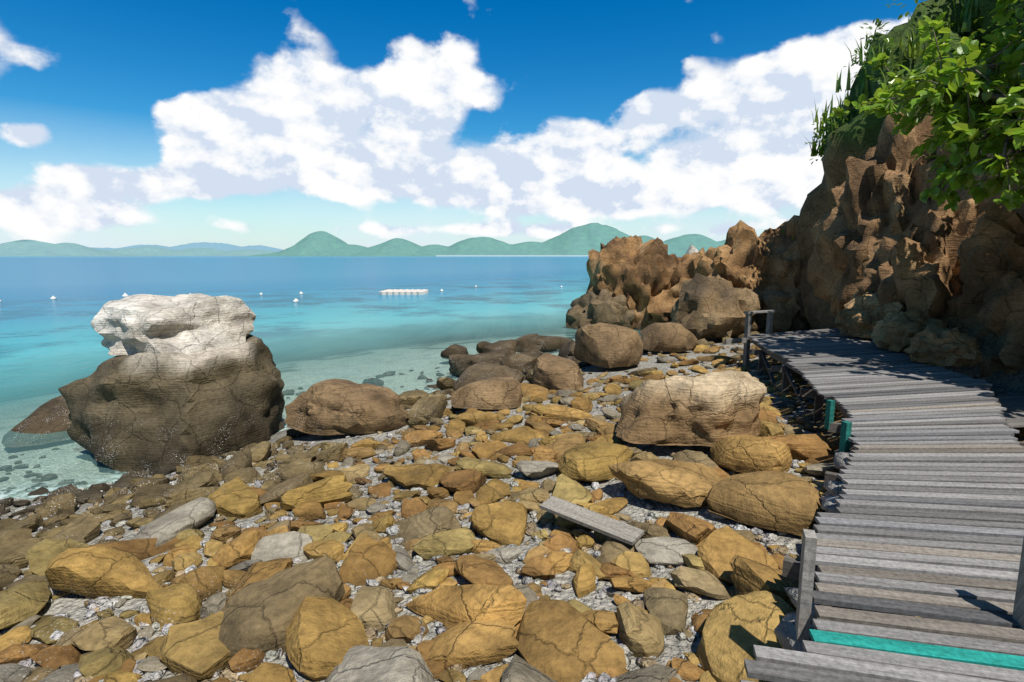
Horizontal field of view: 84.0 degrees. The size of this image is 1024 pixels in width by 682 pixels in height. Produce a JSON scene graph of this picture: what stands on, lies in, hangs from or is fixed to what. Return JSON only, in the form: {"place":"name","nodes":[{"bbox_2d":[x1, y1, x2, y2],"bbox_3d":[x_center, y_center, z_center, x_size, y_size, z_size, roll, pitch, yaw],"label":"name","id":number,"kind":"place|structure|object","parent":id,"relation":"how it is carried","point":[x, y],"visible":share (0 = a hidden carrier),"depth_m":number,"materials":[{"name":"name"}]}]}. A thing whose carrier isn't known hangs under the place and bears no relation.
{"place":"outdoors","nodes":[
{"label":"outdoors","id":0,"kind":"place"},
{"bbox_2d":[0,240,139,256],"bbox_3d":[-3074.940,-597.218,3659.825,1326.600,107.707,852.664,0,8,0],"label":"headland hills","id":1,"kind":"structure","parent":0,"point":[25,248],"depth_m":3505.23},
{"bbox_2d":[102,246,274,255],"bbox_3d":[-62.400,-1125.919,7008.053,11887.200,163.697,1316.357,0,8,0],"label":"ridge hills","id":2,"kind":"structure","parent":0,"point":[150,251],"depth_m":6761.38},
{"bbox_2d":[221,253,255,255],"bbox_3d":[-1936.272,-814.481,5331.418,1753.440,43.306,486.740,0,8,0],"label":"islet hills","id":3,"kind":"structure","parent":0,"point":[232,254],"depth_m":5255.61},
{"bbox_2d":[0,256,721,498],"bbox_3d":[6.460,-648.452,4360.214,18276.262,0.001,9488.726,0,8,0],"label":"sea water","id":4,"kind":"structure","parent":0,"point":[44,338],"depth_m":48.29,"materials":[{"name":"teal liquid"}]},
{"bbox_2d":[0,286,562,301],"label":"buoys","id":5,"kind":"object","parent":4,"relation":"on","point":[126,295],"visible":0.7,"depth_m":44.05,"materials":[{"name":"white plastic"}]},
{"bbox_2d":[379,289,427,294],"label":"floating pontoon","id":6,"kind":"object","parent":4,"relation":"on","point":[405,292],"visible":0.96,"depth_m":46.40,"materials":[{"name":"beige plastic"}]},
{"bbox_2d":[436,255,588,255],"bbox_3d":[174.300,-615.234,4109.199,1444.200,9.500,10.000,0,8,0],"label":"beach sand","id":7,"kind":"structure","parent":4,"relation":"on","point":[512,255],"depth_m":4111.28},
{"bbox_2d":[90,241,717,251],"bbox_3d":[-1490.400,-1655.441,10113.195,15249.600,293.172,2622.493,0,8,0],"label":"hills","id":8,"kind":"structure","parent":0,"point":[224,246],"depth_m":9845.05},
{"bbox_2d":[0,0,925,249],"label":"sky","id":9,"kind":"structure","parent":0,"point":[124,123],"materials":[{"name":"blue"}]},
{"bbox_2d":[252,223,725,255],"bbox_3d":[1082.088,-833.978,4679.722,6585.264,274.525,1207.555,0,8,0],"label":"island hills","id":10,"kind":"structure","parent":0,"point":[582,239],"depth_m":4443.18,"materials":[{"name":"green plant"}]},
{"bbox_2d":[0,40,1023,681],"bbox_3d":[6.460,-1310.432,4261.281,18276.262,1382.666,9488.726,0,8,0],"label":"shore terrain","id":11,"kind":"structure","parent":0,"point":[356,360],"depth_m":9.29,"materials":[{"name":"grey sand"}]},
{"bbox_2d":[0,394,821,681],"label":"pebbles","id":12,"kind":"object","parent":11,"relation":"on","point":[96,606],"visible":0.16,"depth_m":4.34,"materials":[{"name":"stone"}]},
{"bbox_2d":[0,293,1023,681],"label":"shore rocks","id":13,"kind":"object","parent":11,"relation":"on","point":[192,385],"visible":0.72,"depth_m":5.37,"materials":[{"name":"brown stone"}]},
{"bbox_2d":[539,310,1023,681],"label":"boardwalk","id":14,"kind":"structure","parent":11,"relation":"on","point":[925,523],"depth_m":3.55,"materials":[{"name":"grey wood"}]},
{"bbox_2d":[566,106,1023,377],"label":"crag rocks","id":15,"kind":"object","parent":11,"relation":"on","point":[884,271],"visible":0.82,"depth_m":13.99,"materials":[{"name":"brown stone"}]},
{"bbox_2d":[770,451,914,681],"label":"stone piers","id":16,"kind":"structure","parent":11,"relation":"on","point":[784,632],"depth_m":3.17,"materials":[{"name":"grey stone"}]},
{"bbox_2d":[778,0,1023,239],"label":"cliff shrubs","id":17,"kind":"object","parent":11,"relation":"on","point":[966,19],"depth_m":15.98,"materials":[{"name":"green plant"}]},
{"bbox_2d":[797,0,1023,329],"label":"cliff","id":18,"kind":"structure","parent":11,"relation":"on","point":[856,136],"depth_m":16.32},
{"bbox_2d":[829,0,1023,212],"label":"tree","id":19,"kind":"object","parent":11,"relation":"on","point":[972,52],"depth_m":7.84,"materials":[{"name":"green plant"}]}
]}

